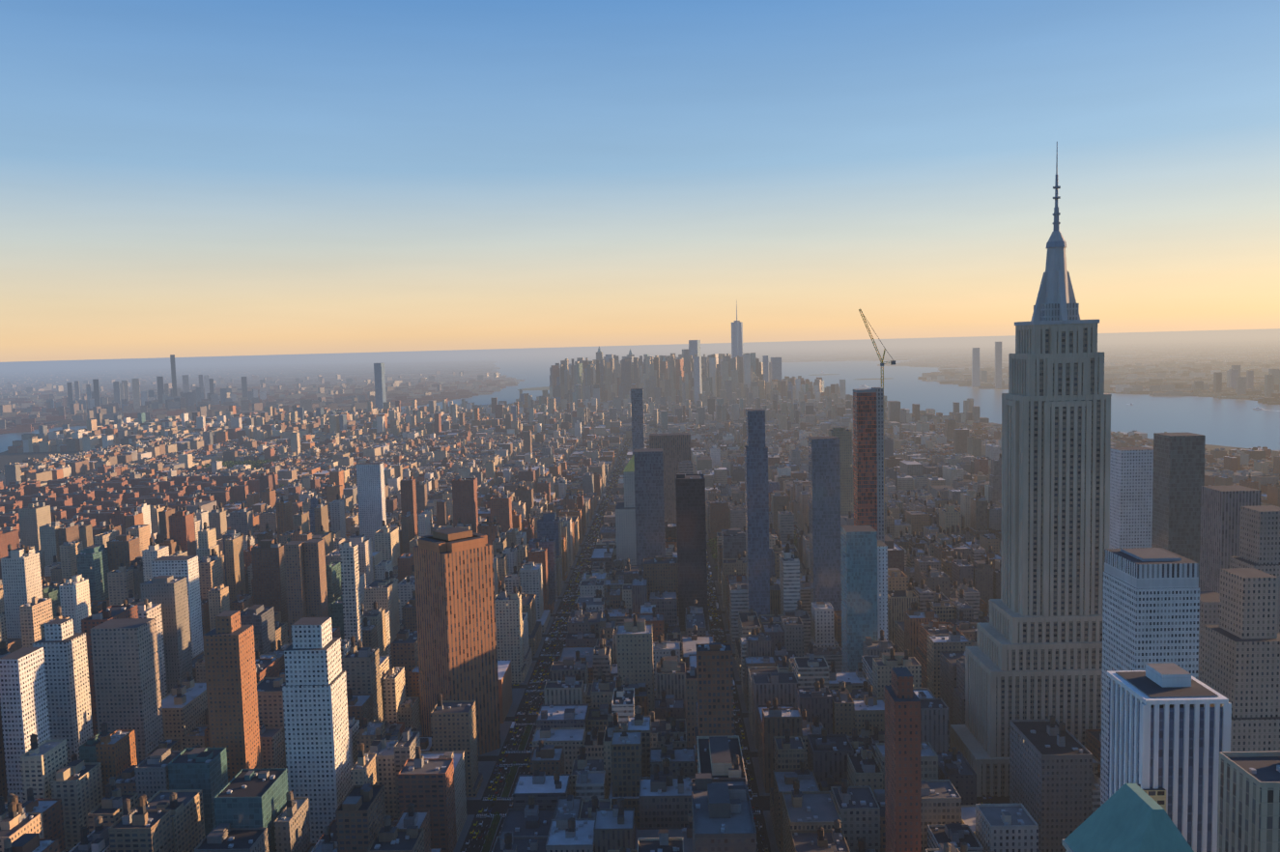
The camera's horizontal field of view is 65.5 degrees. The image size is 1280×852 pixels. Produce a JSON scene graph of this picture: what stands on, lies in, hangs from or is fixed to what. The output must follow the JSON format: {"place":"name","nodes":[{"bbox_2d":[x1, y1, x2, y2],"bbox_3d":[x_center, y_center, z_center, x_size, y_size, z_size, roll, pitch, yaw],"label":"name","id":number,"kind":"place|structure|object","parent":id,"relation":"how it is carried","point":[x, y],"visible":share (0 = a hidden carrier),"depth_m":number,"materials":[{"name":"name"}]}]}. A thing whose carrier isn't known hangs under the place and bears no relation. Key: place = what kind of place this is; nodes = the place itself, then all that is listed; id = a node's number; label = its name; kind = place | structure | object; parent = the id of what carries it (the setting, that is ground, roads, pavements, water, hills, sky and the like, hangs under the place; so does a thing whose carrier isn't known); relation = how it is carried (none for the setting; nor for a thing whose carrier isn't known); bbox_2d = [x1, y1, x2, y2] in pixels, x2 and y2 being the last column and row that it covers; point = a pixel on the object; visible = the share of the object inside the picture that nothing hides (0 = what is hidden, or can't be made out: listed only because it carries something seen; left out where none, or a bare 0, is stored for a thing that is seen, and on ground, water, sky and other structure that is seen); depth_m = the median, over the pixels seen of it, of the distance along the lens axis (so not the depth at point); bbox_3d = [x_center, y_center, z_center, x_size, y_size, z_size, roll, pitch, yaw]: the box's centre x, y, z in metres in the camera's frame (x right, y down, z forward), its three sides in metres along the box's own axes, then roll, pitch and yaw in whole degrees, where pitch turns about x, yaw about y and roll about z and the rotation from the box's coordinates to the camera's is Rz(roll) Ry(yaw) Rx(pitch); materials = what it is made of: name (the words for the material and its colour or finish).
{"place":"outdoors","nodes":[
{"label":"outdoors","id":0,"kind":"place"},
{"bbox_2d":[12,343,680,366],"bbox_3d":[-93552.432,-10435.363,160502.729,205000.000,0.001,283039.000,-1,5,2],"label":"bay water","id":1,"kind":"structure","parent":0,"point":[526,356],"depth_m":55986.22,"materials":[{"name":"grey"}]},
{"bbox_2d":[517,386,549,390],"bbox_3d":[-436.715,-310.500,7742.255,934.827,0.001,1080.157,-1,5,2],"label":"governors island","id":2,"kind":"structure","parent":0,"point":[541,388],"depth_m":7467.28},
{"bbox_2d":[0,328,1279,851],"bbox_3d":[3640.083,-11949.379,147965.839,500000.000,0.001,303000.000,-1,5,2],"label":"ground","id":3,"kind":"structure","parent":0,"point":[896,344],"depth_m":37066.64,"materials":[{"name":"grey"}]},
{"bbox_2d":[7,352,1000,453],"bbox_3d":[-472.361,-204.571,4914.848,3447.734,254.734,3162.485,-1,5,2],"label":"distant city buildings","id":4,"kind":"structure","parent":3,"relation":"on","point":[592,396],"depth_m":3905.04,"materials":[{"name":"grey concrete"}]},
{"bbox_2d":[210,438,1039,851],"bbox_3d":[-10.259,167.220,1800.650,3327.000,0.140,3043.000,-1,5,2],"label":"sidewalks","id":5,"kind":"structure","parent":3,"relation":"on","point":[485,767],"depth_m":829.01,"materials":[{"name":"grey concrete"}]},
{"bbox_2d":[8,369,1263,848],"bbox_3d":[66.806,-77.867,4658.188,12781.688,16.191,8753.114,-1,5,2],"label":"trees","id":6,"kind":"object","parent":3,"relation":"on","point":[712,543],"depth_m":1546.95,"materials":[{"name":"green plant"}]},
{"bbox_2d":[0,360,1279,453],"bbox_3d":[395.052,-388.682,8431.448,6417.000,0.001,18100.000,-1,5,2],"label":"river","id":7,"kind":"structure","parent":3,"relation":"on","point":[1233,422],"depth_m":4506.03,"materials":[{"name":"blue"}]},
{"bbox_2d":[0,417,1279,851],"bbox_3d":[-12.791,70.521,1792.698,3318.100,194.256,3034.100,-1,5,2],"label":"city buildings","id":8,"kind":"structure","parent":3,"relation":"on","point":[1055,788],"depth_m":886.00,"materials":[{"name":"grey concrete"}]},
{"bbox_2d":[0,142,1279,851],"bbox_3d":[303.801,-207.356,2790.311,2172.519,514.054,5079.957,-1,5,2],"label":"rooftop structures","id":9,"kind":"object","parent":8,"relation":"on","point":[1055,254],"visible":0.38,"depth_m":676.46,"materials":[{"name":"grey metal"}]},
{"bbox_2d":[0,270,1279,851],"bbox_3d":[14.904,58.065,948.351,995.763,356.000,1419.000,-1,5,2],"label":"skyscrapers","id":10,"kind":"structure","parent":3,"relation":"on","point":[1134,612],"depth_m":674.10,"materials":[{"name":"grey concrete"}]},
{"bbox_2d":[0,320,1279,433],"bbox_3d":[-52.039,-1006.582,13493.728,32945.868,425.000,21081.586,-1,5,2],"label":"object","id":11,"kind":"structure","parent":3,"relation":"on","point":[1130,368],"depth_m":7465.34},
{"bbox_2d":[0,0,1279,362],"label":"sky","id":12,"kind":"structure","parent":0,"point":[179,178],"materials":[{"name":"blue"}]},
{"bbox_2d":[255,438,1218,851],"bbox_3d":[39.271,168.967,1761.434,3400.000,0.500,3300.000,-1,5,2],"label":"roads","id":13,"kind":"structure","parent":0,"point":[502,808],"depth_m":787.85,"materials":[{"name":"grey asphalt"}]},
{"bbox_2d":[287,522,949,850],"bbox_3d":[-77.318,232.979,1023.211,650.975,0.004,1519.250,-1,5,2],"label":"cars","id":14,"kind":"object","parent":13,"relation":"on","point":[544,699],"visible":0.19,"depth_m":853.53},
{"bbox_2d":[287,370,1279,851],"bbox_3d":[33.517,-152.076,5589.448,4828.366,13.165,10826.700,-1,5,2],"label":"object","id":15,"kind":"object","parent":13,"relation":"on","point":[614,473],"visible":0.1,"depth_m":999.79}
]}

